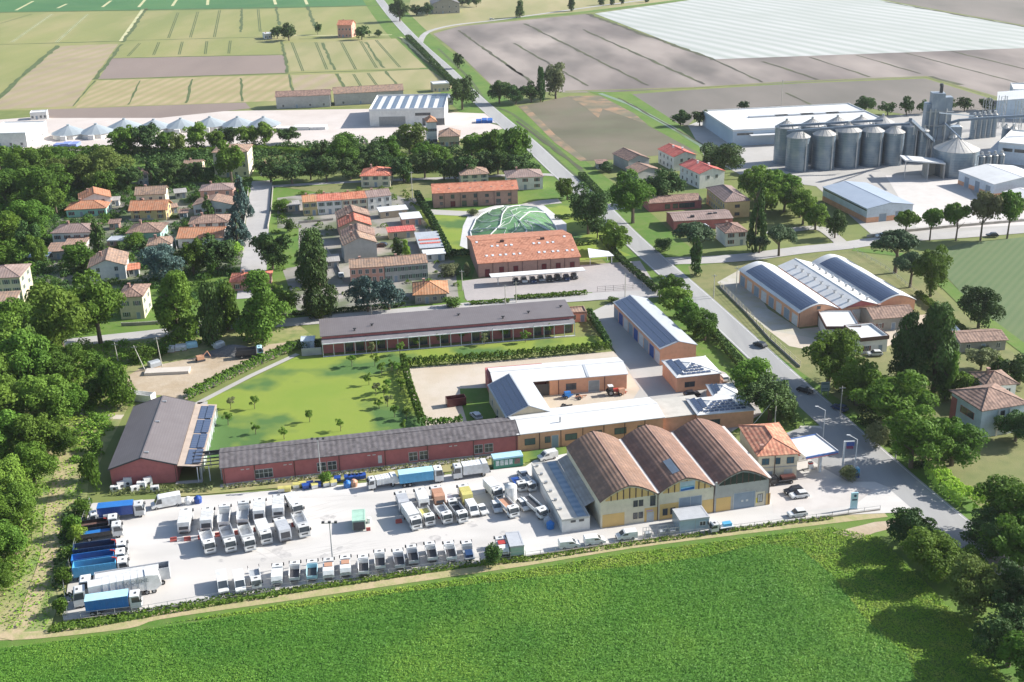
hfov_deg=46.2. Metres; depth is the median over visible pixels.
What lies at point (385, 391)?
tree
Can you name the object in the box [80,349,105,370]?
shrub
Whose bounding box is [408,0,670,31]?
dry grassland
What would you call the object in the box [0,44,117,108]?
dry field
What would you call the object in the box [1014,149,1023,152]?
window
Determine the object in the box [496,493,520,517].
truck
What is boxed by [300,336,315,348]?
transformer cabin
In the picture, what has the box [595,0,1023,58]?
covered field
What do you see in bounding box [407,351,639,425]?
gravel yard
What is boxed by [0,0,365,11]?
green field
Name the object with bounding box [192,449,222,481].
pergola
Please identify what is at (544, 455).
van
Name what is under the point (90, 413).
undergrowth
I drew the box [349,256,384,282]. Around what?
terraced house
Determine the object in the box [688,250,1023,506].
grass
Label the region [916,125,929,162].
silo
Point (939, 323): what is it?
poplar
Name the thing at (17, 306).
tree
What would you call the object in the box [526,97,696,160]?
fallow field
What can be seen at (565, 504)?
shed
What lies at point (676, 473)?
warehouse
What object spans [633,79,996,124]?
dark field
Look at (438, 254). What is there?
garage
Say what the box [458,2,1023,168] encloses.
drainage ditches
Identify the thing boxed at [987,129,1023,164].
works hall
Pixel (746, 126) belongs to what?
warehouse
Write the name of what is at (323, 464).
window
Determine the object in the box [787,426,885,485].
forecourt asphalt
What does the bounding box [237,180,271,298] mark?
village street
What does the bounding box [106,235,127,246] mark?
garage
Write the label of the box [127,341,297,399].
building site
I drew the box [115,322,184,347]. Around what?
power line
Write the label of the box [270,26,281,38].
tree
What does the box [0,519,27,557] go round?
tree
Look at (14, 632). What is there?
dirt track
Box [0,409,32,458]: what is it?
tree
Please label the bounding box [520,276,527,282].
car
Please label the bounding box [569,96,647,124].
weedy edge
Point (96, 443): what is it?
shrub
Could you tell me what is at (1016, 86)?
works hall
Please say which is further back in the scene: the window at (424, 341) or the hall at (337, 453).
the window at (424, 341)
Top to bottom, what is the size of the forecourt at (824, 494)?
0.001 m
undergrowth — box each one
[0,143,125,274]
[0,295,103,578]
[50,497,92,602]
[69,335,221,464]
[112,135,540,174]
[831,381,972,468]
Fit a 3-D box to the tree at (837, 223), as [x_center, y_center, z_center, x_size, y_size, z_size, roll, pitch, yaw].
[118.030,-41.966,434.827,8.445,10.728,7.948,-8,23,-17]
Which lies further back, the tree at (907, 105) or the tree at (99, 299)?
the tree at (907, 105)
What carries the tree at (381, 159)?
on the ground at (788, 218)
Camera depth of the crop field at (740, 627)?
216.41 m
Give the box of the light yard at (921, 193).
[885,175,1023,228]
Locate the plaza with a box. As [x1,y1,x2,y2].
[460,205,566,248]
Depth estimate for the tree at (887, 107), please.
637.80 m
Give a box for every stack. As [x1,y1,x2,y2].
[53,141,80,146]
[144,366,190,375]
[277,124,326,129]
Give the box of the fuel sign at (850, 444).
[841,441,854,467]
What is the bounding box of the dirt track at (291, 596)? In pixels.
[0,513,887,639]
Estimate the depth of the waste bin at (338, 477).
271.94 m
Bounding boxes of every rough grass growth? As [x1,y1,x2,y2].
[0,454,84,629]
[167,527,1005,681]
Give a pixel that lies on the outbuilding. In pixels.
(994, 339)
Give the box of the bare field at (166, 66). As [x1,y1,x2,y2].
[98,55,285,78]
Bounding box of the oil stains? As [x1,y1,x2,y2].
[191,481,505,585]
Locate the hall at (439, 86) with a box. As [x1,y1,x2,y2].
[430,80,449,91]
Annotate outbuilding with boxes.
[952,328,1008,351]
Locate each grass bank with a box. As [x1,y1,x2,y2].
[48,102,249,117]
[852,248,1023,352]
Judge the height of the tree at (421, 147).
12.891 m
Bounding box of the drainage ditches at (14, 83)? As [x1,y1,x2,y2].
[0,5,452,105]
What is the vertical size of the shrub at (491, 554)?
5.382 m
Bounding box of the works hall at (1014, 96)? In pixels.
[996,90,1023,118]
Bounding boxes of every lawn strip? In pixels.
[522,446,565,462]
[732,405,813,431]
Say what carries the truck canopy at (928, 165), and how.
on the light yard at (921, 193)
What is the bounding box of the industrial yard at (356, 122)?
[0,109,502,150]
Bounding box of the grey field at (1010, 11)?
[888,0,1023,24]
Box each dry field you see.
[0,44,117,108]
[76,75,290,107]
[291,74,340,89]
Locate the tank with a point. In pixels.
(510, 489)
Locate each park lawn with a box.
[413,204,480,260]
[545,204,631,259]
[572,229,614,259]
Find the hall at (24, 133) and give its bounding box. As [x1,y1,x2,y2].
[0,121,47,146]
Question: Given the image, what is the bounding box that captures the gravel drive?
[718,270,821,338]
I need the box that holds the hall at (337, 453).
[219,417,519,484]
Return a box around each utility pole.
[131,345,144,369]
[839,386,842,414]
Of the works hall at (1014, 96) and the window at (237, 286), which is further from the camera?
the works hall at (1014, 96)
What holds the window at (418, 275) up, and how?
in the terraced house at (405, 267)
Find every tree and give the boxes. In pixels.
[0,145,11,169]
[0,168,19,200]
[0,210,21,240]
[0,240,20,264]
[0,296,31,329]
[0,312,21,340]
[0,328,51,378]
[0,344,31,381]
[0,374,27,422]
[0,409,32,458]
[0,453,32,491]
[0,489,20,521]
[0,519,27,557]
[0,526,27,554]
[0,558,15,591]
[2,146,55,178]
[4,412,67,450]
[4,481,36,523]
[5,199,54,226]
[12,163,74,201]
[14,220,40,248]
[14,441,60,485]
[15,373,74,417]
[24,280,92,347]
[25,234,48,262]
[35,342,94,381]
[41,186,65,213]
[44,157,85,188]
[47,426,80,455]
[52,383,88,418]
[61,240,94,268]
[69,146,134,186]
[71,268,126,343]
[89,170,118,189]
[89,219,104,253]
[105,124,138,152]
[114,166,143,190]
[129,122,160,147]
[137,243,186,279]
[144,159,162,183]
[151,269,199,343]
[154,131,173,147]
[155,159,189,184]
[168,132,185,149]
[174,236,206,275]
[182,121,206,146]
[185,161,202,179]
[195,232,236,272]
[196,280,226,347]
[200,168,214,181]
[205,128,224,146]
[206,248,216,275]
[214,139,245,181]
[215,281,241,333]
[218,127,238,143]
[221,412,231,424]
[226,396,234,407]
[232,269,291,346]
[235,125,258,143]
[248,231,293,269]
[249,395,258,408]
[250,422,259,433]
[252,121,276,145]
[253,156,282,181]
[269,283,301,320]
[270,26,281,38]
[275,126,300,140]
[276,157,306,183]
[278,22,296,40]
[278,427,287,438]
[300,160,318,179]
[305,410,311,421]
[309,141,329,156]
[314,22,321,33]
[314,156,338,181]
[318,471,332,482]
[326,131,365,160]
[335,419,343,430]
[338,157,364,179]
[346,355,355,361]
[354,25,371,39]
[356,140,389,158]
[358,151,374,170]
[363,372,371,381]
[366,342,374,354]
[369,149,393,166]
[370,353,379,363]
[372,382,379,391]
[373,134,399,156]
[374,29,382,36]
[374,397,383,408]
[377,362,385,373]
[378,385,388,394]
[383,379,390,387]
[384,395,392,406]
[388,0,410,20]
[388,359,395,367]
[389,156,413,181]
[390,405,398,416]
[393,122,427,153]
[393,362,400,373]
[395,378,405,386]
[396,341,403,351]
[400,419,405,427]
[401,407,410,419]
[409,141,432,164]
[410,4,423,14]
[410,149,435,177]
[412,337,421,347]
[419,2,433,14]
[430,143,452,159]
[431,157,455,179]
[447,160,463,180]
[449,74,478,109]
[453,53,464,67]
[457,155,478,169]
[459,132,482,157]
[463,262,470,275]
[471,0,481,6]
[474,151,496,173]
[478,128,502,154]
[480,333,487,344]
[487,80,510,102]
[489,149,508,174]
[497,125,532,158]
[501,154,529,171]
[503,84,527,103]
[515,0,524,17]
[520,330,530,341]
[522,80,543,101]
[536,66,545,101]
[544,62,564,98]
[546,323,552,336]
[555,177,574,199]
[567,0,574,10]
[568,181,611,233]
[587,217,605,237]
[597,0,604,4]
[599,219,631,249]
[606,168,655,222]
[644,168,686,195]
[655,274,690,290]
[657,286,692,316]
[670,109,691,125]
[673,296,701,330]
[681,308,718,340]
[689,236,702,276]
[691,109,706,125]
[700,142,745,169]
[728,356,773,390]
[735,373,798,420]
[737,101,749,107]
[738,164,766,195]
[748,181,785,213]
[749,169,774,199]
[765,168,793,183]
[765,175,804,211]
[778,176,804,210]
[786,186,817,217]
[787,195,814,224]
[801,328,868,384]
[802,203,829,229]
[824,209,847,237]
[831,356,889,405]
[848,369,940,419]
[854,95,876,109]
[877,101,896,114]
[881,404,956,468]
[885,507,943,541]
[893,209,921,230]
[899,95,914,114]
[899,526,960,583]
[911,244,953,296]
[916,99,926,110]
[921,207,944,240]
[935,350,959,401]
[942,416,990,468]
[943,202,972,240]
[945,553,1010,625]
[951,371,979,388]
[956,96,973,110]
[957,285,1005,328]
[959,506,1018,560]
[959,543,988,563]
[965,347,1001,370]
[969,602,1023,667]
[970,190,1003,240]
[972,474,1023,523]
[976,513,1023,568]
[979,98,995,110]
[988,358,1009,374]
[988,557,1023,617]
[988,629,1023,681]
[993,409,1023,441]
[996,190,1023,238]
[998,353,1023,385]
[1008,505,1023,522]
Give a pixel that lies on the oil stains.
(279, 550)
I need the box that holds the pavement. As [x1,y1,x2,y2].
[220,455,490,487]
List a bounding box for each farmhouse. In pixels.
[612,147,650,170]
[625,162,658,178]
[658,143,696,170]
[679,158,724,188]
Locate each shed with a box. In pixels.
[48,242,64,259]
[107,218,121,229]
[111,196,120,205]
[126,263,139,276]
[171,203,178,213]
[173,188,186,198]
[178,208,188,218]
[262,32,272,38]
[275,89,330,108]
[286,200,299,211]
[326,254,339,268]
[332,84,403,105]
[448,94,452,104]
[531,455,594,532]
[594,159,607,168]
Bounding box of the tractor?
[606,384,625,395]
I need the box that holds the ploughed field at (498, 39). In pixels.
[434,14,1023,97]
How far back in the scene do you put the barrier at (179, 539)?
249.55 m
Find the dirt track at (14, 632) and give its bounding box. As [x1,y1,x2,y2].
[0,452,74,639]
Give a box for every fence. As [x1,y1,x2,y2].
[62,551,525,620]
[63,498,90,615]
[121,321,159,325]
[129,217,168,220]
[199,300,397,322]
[267,186,272,228]
[298,218,332,222]
[326,247,343,281]
[525,505,880,556]
[597,283,642,290]
[720,282,800,366]
[853,247,929,300]
[867,218,1023,236]
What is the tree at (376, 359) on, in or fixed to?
on the garden lawn at (327, 391)
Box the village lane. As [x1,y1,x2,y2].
[272,173,553,186]
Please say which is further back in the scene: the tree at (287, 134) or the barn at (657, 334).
the tree at (287, 134)
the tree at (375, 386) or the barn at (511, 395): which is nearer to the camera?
the barn at (511, 395)
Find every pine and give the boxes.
[671,221,715,244]
[749,236,770,252]
[767,224,797,255]
[870,229,919,272]
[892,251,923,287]
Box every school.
[642,193,701,211]
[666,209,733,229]
[706,184,750,217]
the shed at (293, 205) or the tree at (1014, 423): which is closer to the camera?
the tree at (1014, 423)
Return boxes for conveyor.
[779,119,882,129]
[787,123,909,140]
[909,118,934,148]
[929,114,1023,135]
[938,112,996,116]
[944,123,961,139]
[977,153,1002,156]
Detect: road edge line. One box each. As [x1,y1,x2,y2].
[376,0,745,354]
[403,23,824,399]
[838,411,965,519]
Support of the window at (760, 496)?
in the warehouse at (736, 472)
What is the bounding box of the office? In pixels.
[738,422,800,476]
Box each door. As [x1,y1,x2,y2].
[136,312,140,318]
[511,547,522,556]
[552,435,558,447]
[580,315,584,321]
[588,380,599,391]
[614,307,617,320]
[619,312,622,325]
[623,317,627,331]
[628,322,632,336]
[633,327,637,341]
[638,332,642,346]
[644,337,648,352]
[647,511,653,521]
[649,342,653,358]
[655,348,659,364]
[740,275,744,287]
[747,280,751,292]
[754,285,758,297]
[761,290,766,302]
[768,295,773,308]
[776,301,781,313]
[783,306,789,319]
[791,312,797,325]
[891,322,895,329]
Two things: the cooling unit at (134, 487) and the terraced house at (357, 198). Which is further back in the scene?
the terraced house at (357, 198)
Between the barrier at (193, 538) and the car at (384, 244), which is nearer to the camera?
the barrier at (193, 538)
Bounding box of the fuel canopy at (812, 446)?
[790,434,838,471]
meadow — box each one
[8,150,260,213]
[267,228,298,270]
[285,181,434,197]
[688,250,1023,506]
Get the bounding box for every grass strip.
[504,0,682,19]
[565,76,996,97]
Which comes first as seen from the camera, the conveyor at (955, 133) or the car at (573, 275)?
the car at (573, 275)
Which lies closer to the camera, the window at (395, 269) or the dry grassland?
the window at (395, 269)
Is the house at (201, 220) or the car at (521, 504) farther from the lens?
the house at (201, 220)
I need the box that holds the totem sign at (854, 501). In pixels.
[849,492,858,509]
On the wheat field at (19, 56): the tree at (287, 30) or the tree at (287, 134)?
the tree at (287, 30)
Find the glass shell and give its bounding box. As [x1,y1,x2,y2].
[470,205,557,235]
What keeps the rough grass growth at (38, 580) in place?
on the grassy clearing
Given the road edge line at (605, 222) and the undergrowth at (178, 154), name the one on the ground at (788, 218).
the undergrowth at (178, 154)
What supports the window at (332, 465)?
in the hall at (337, 453)
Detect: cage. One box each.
[643,526,654,537]
[657,525,668,536]
[667,524,677,534]
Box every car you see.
[377,242,387,246]
[470,411,482,419]
[477,503,488,514]
[490,499,502,512]
[512,277,519,283]
[515,497,531,510]
[517,469,530,477]
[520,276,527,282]
[530,276,536,282]
[537,275,544,281]
[546,275,553,281]
[554,273,561,279]
[563,274,569,279]
[570,272,577,278]
[683,389,700,396]
[720,374,729,381]
[753,341,767,347]
[783,484,803,494]
[786,507,807,517]
[789,489,809,499]
[796,385,813,394]
[830,403,848,411]
[866,349,882,356]
[986,232,998,236]
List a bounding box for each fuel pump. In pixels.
[797,454,807,461]
[802,461,817,470]
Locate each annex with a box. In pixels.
[661,355,721,391]
[685,394,755,427]
[705,383,737,396]
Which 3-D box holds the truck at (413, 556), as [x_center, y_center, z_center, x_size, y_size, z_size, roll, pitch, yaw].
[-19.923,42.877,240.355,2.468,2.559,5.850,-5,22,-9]
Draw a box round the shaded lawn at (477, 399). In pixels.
[460,388,495,420]
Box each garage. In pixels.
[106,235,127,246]
[376,204,408,218]
[386,225,415,238]
[399,211,421,225]
[414,231,443,253]
[422,248,445,261]
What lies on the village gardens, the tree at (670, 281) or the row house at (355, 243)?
the row house at (355, 243)
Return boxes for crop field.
[0,543,915,681]
[933,237,1023,341]
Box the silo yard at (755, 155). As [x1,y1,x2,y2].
[688,109,1023,236]
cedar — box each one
[343,275,384,311]
[372,279,405,309]
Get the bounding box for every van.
[151,491,181,509]
[215,568,228,594]
[232,568,245,593]
[465,498,479,516]
[537,448,557,461]
[558,537,580,549]
[583,533,605,545]
[615,527,637,540]
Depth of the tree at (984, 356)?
320.97 m
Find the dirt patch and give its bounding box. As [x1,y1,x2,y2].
[832,521,893,538]
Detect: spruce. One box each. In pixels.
[201,194,214,213]
[224,210,251,246]
[228,175,254,220]
[746,182,767,252]
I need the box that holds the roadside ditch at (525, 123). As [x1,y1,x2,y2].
[438,49,584,180]
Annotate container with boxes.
[134,390,155,401]
[352,509,371,530]
[505,531,523,556]
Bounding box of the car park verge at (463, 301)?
[437,292,591,304]
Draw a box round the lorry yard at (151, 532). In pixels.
[63,426,910,619]
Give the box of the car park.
[462,261,652,300]
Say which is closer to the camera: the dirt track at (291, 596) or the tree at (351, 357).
the dirt track at (291, 596)
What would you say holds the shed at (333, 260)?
on the village gardens
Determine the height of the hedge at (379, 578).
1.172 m
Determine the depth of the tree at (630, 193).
453.76 m
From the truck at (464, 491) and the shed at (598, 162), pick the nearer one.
the truck at (464, 491)
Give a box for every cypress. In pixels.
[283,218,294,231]
[392,237,402,255]
[401,239,410,254]
[404,162,410,182]
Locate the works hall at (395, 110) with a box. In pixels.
[369,93,448,125]
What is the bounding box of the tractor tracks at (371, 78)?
[2,9,400,85]
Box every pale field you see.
[284,39,425,70]
[339,69,451,89]
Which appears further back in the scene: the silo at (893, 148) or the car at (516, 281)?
the silo at (893, 148)
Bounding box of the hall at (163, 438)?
[108,395,217,484]
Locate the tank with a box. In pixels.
[504,482,516,502]
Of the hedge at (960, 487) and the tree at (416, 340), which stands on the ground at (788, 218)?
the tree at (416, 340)
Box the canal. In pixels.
[599,93,702,146]
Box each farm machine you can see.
[561,391,572,398]
[575,394,586,399]
[615,387,626,395]
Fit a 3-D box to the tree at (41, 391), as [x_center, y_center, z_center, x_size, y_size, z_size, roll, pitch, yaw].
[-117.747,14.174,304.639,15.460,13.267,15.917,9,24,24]
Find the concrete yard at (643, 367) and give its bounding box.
[593,302,761,431]
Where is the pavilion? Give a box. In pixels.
[301,299,574,356]
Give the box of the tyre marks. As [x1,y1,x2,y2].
[193,488,497,572]
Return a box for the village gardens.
[0,177,552,338]
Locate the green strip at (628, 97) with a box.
[587,91,703,154]
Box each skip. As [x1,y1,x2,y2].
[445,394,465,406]
[476,118,492,122]
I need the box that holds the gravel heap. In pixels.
[202,344,256,356]
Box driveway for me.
[791,226,849,245]
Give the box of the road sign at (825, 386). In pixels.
[821,382,829,396]
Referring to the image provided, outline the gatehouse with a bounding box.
[569,306,586,321]
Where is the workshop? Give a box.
[508,395,696,451]
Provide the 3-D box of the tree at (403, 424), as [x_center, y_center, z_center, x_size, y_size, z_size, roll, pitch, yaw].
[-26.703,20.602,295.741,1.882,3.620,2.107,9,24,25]
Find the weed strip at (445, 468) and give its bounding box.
[171,459,524,495]
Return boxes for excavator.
[195,351,210,362]
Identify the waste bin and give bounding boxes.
[184,496,191,504]
[194,495,201,503]
[278,486,284,492]
[284,485,290,491]
[292,482,299,488]
[301,482,308,488]
[310,482,317,488]
[322,481,329,486]
[330,479,336,485]
[334,475,340,481]
[343,480,350,488]
[344,474,350,479]
[350,479,357,487]
[359,472,365,478]
[543,516,551,524]
[546,520,554,529]
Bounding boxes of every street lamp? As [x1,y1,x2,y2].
[815,406,825,438]
[847,434,857,467]
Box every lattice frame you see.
[982,97,992,113]
[997,95,1007,127]
[1012,101,1023,129]
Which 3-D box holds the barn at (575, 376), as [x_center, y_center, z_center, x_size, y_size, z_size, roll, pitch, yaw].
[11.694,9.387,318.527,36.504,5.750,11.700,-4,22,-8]
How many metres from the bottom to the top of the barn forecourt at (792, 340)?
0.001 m
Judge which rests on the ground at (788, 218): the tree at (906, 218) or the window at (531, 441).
the tree at (906, 218)
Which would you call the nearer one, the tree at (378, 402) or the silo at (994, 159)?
the tree at (378, 402)
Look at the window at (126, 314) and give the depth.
373.64 m
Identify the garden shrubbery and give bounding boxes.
[18,174,252,299]
[268,185,459,311]
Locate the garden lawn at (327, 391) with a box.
[205,335,607,457]
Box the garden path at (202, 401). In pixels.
[195,353,299,403]
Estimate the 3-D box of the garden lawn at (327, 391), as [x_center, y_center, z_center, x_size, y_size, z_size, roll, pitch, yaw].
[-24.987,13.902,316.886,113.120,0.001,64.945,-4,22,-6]
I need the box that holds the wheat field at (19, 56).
[0,6,440,110]
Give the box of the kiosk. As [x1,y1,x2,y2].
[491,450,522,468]
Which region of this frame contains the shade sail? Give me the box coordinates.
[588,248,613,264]
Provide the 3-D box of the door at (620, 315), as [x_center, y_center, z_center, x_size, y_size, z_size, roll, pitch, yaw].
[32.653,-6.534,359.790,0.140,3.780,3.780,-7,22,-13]
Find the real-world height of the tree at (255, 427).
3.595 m
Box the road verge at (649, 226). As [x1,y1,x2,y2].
[363,0,999,617]
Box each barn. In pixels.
[430,180,518,207]
[466,230,580,277]
[485,357,627,395]
[487,373,550,417]
[613,295,697,364]
[738,261,838,327]
[778,258,877,320]
[812,254,915,309]
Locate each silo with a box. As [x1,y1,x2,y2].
[772,118,797,164]
[784,128,810,172]
[801,117,823,162]
[810,125,835,170]
[826,115,845,131]
[834,121,861,168]
[851,114,871,128]
[859,122,884,166]
[872,114,893,129]
[881,126,905,165]
[901,121,917,162]
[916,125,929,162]
[933,137,979,178]
[948,133,956,139]
[968,112,977,138]
[976,112,982,138]
[978,152,984,165]
[981,111,987,137]
[985,151,991,163]
[986,111,992,137]
[991,110,997,136]
[991,150,998,163]
[998,150,1004,164]
[1001,123,1009,138]
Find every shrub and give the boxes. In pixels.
[51,597,68,614]
[53,566,73,584]
[61,544,75,559]
[62,514,82,532]
[66,524,87,543]
[72,499,92,514]
[77,454,89,481]
[79,377,107,402]
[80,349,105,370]
[83,452,101,493]
[88,436,102,452]
[95,360,131,400]
[106,380,137,406]
[123,231,143,245]
[125,342,157,360]
[151,344,171,354]
[232,241,243,251]
[271,198,291,211]
[301,297,334,318]
[438,262,460,276]
[442,296,460,307]
[467,208,478,214]
[484,542,502,567]
[599,161,612,171]
[607,296,618,302]
[653,237,672,252]
[839,464,859,482]
[862,420,889,447]
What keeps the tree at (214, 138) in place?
on the meadow at (255, 175)
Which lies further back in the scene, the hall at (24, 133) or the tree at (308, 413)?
the hall at (24, 133)
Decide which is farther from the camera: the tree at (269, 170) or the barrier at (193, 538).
the tree at (269, 170)
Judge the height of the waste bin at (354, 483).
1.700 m
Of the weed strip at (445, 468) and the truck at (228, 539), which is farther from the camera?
the weed strip at (445, 468)
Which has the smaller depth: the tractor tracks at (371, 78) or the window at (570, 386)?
the window at (570, 386)
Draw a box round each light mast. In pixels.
[310,437,324,472]
[321,521,336,556]
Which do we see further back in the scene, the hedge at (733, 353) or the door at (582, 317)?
the door at (582, 317)
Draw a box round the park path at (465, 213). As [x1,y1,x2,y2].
[431,199,560,215]
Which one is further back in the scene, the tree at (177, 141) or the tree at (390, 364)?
the tree at (177, 141)
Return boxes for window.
[2,280,9,284]
[11,279,18,283]
[123,312,130,316]
[133,301,140,305]
[234,284,240,288]
[254,469,263,478]
[263,468,272,477]
[317,462,326,471]
[327,461,336,470]
[345,343,353,350]
[356,342,363,350]
[377,340,385,348]
[392,267,398,271]
[409,337,416,345]
[409,452,417,460]
[414,273,420,277]
[419,450,428,459]
[420,336,427,344]
[436,118,444,124]
[441,335,448,342]
[472,332,479,340]
[474,444,482,453]
[482,331,489,339]
[484,443,492,452]
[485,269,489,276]
[503,329,510,337]
[525,438,534,445]
[534,327,540,335]
[544,326,551,334]
[545,436,550,442]
[565,324,571,332]
[565,433,576,440]
[566,383,575,389]
[614,427,625,434]
[633,500,637,506]
[633,512,637,518]
[650,495,655,505]
[663,508,667,515]
[685,381,694,386]
[699,521,705,525]
[710,419,719,423]
[737,132,752,135]
[757,493,762,501]
[762,458,769,464]
[784,469,791,473]
[787,457,793,463]
[823,189,866,210]
[863,346,870,350]
[876,323,883,327]
[960,405,973,419]
[1003,148,1012,151]
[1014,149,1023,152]
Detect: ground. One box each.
[0,0,1023,628]
[62,325,317,461]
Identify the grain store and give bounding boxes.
[51,124,83,140]
[81,123,113,139]
[108,118,140,128]
[138,118,167,132]
[166,117,194,133]
[200,116,225,132]
[222,116,252,128]
[248,116,280,130]
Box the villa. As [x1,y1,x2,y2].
[949,382,1023,436]
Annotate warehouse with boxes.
[566,431,659,527]
[621,424,714,519]
[673,418,771,511]
[702,103,878,145]
[822,181,913,222]
[958,164,1023,194]
[1003,187,1023,201]
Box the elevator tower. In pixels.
[921,83,961,157]
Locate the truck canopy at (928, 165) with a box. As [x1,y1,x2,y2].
[900,155,945,179]
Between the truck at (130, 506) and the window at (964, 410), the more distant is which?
the window at (964, 410)
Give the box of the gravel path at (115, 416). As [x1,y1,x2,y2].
[73,408,123,418]
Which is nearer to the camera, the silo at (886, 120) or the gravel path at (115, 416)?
the gravel path at (115, 416)
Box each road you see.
[39,290,660,348]
[377,0,1023,574]
[419,0,641,41]
[665,226,1023,263]
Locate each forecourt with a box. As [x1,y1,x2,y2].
[769,314,925,352]
[769,475,873,513]
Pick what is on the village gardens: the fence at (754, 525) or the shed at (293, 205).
the shed at (293, 205)
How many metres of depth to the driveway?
441.41 m
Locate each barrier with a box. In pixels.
[170,537,176,541]
[177,537,183,541]
[184,536,190,540]
[191,536,197,540]
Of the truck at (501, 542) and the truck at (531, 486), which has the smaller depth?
the truck at (501, 542)
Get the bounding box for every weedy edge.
[519,105,586,160]
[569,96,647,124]
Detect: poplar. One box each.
[294,227,328,283]
[301,247,338,318]
[886,309,929,390]
[909,300,960,399]
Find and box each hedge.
[47,144,406,157]
[47,587,277,632]
[107,483,213,495]
[116,239,145,249]
[131,165,255,172]
[183,340,298,399]
[222,455,490,489]
[277,555,525,595]
[291,301,405,315]
[295,339,319,347]
[399,353,425,424]
[403,340,609,366]
[405,35,452,83]
[414,190,453,257]
[421,414,462,425]
[450,248,469,255]
[468,298,509,304]
[514,289,587,299]
[523,514,832,560]
[554,214,572,218]
[575,239,598,245]
[578,172,603,193]
[586,308,611,346]
[599,235,659,292]
[709,328,804,427]
[914,290,1003,361]
[924,461,988,508]
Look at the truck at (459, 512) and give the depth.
253.83 m
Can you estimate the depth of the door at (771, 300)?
371.32 m
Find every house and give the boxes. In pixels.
[0,263,32,301]
[0,290,20,301]
[30,109,48,119]
[50,221,98,247]
[63,237,90,248]
[64,198,111,217]
[78,186,111,209]
[87,247,128,280]
[118,283,151,318]
[125,220,168,240]
[128,198,172,219]
[134,184,168,199]
[137,167,148,184]
[146,234,173,247]
[176,225,226,247]
[182,158,204,169]
[188,212,230,226]
[192,193,236,214]
[199,181,234,197]
[211,144,253,177]
[229,270,272,290]
[301,193,317,215]
[316,191,341,214]
[335,204,370,234]
[337,19,355,36]
[338,212,371,236]
[339,229,377,262]
[340,190,367,208]
[340,222,374,236]
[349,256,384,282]
[360,164,392,186]
[365,188,391,210]
[382,253,427,281]
[412,278,448,303]
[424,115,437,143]
[430,0,459,13]
[438,127,460,146]
[458,165,489,181]
[504,167,543,189]
[714,221,747,246]
[818,310,860,334]
[844,322,889,353]
[860,304,913,329]
[969,367,1019,393]
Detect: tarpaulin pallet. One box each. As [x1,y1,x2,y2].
[147,359,160,367]
[166,345,174,352]
[175,343,186,351]
[186,340,197,348]
[211,340,224,348]
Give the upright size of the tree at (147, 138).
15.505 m
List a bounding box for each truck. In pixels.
[71,547,127,565]
[72,538,128,554]
[72,555,129,579]
[72,568,161,607]
[78,561,170,593]
[79,520,123,541]
[80,513,118,528]
[84,588,142,615]
[88,510,119,519]
[96,499,145,516]
[177,508,193,533]
[197,525,216,554]
[199,506,214,530]
[216,503,231,526]
[217,523,237,552]
[235,345,263,358]
[235,500,250,524]
[236,519,256,551]
[247,564,262,588]
[253,497,266,520]
[254,517,273,544]
[271,562,283,585]
[272,494,284,517]
[272,516,291,542]
[284,491,304,514]
[288,560,301,582]
[290,508,310,537]
[305,558,318,580]
[322,557,334,579]
[339,554,351,576]
[357,554,368,576]
[365,472,398,489]
[373,549,385,570]
[391,547,405,569]
[394,490,408,512]
[398,465,443,487]
[401,501,422,530]
[405,543,419,565]
[413,487,429,507]
[416,503,435,526]
[423,540,437,562]
[429,485,445,505]
[433,500,453,524]
[442,540,457,561]
[445,494,457,509]
[448,499,468,523]
[451,458,490,479]
[456,483,472,503]
[460,539,474,560]
[482,476,504,499]
[493,535,508,556]
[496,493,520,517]
[511,477,527,491]
[518,472,537,491]
[520,492,549,518]
[708,520,733,533]
[770,473,797,485]
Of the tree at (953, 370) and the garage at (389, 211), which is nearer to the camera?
the tree at (953, 370)
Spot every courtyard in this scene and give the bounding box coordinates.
[32,181,243,289]
[277,192,458,313]
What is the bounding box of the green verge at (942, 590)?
[0,513,1023,681]
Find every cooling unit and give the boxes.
[110,485,118,491]
[116,480,125,489]
[123,477,132,485]
[130,484,139,491]
[137,480,145,488]
[143,476,152,485]
[150,484,158,491]
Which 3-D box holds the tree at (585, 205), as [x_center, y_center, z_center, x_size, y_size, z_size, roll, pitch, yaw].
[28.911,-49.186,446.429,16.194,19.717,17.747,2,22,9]
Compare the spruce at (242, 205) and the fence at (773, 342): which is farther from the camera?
the spruce at (242, 205)
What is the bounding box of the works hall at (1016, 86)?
[1010,83,1023,90]
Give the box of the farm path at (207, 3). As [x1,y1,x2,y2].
[12,0,431,65]
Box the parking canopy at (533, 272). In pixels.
[489,267,585,284]
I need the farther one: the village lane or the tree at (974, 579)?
the village lane
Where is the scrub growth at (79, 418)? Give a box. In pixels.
[65,340,158,450]
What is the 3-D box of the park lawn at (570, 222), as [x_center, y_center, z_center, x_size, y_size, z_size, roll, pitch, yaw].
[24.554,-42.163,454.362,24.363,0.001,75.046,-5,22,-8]
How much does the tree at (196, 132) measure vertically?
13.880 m
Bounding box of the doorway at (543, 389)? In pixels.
[535,384,548,395]
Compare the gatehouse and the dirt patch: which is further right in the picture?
the dirt patch
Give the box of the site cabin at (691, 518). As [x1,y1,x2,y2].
[672,505,709,532]
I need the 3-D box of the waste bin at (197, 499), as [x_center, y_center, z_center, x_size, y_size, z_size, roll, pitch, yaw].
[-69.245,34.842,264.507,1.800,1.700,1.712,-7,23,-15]
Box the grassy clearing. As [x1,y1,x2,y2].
[0,451,88,632]

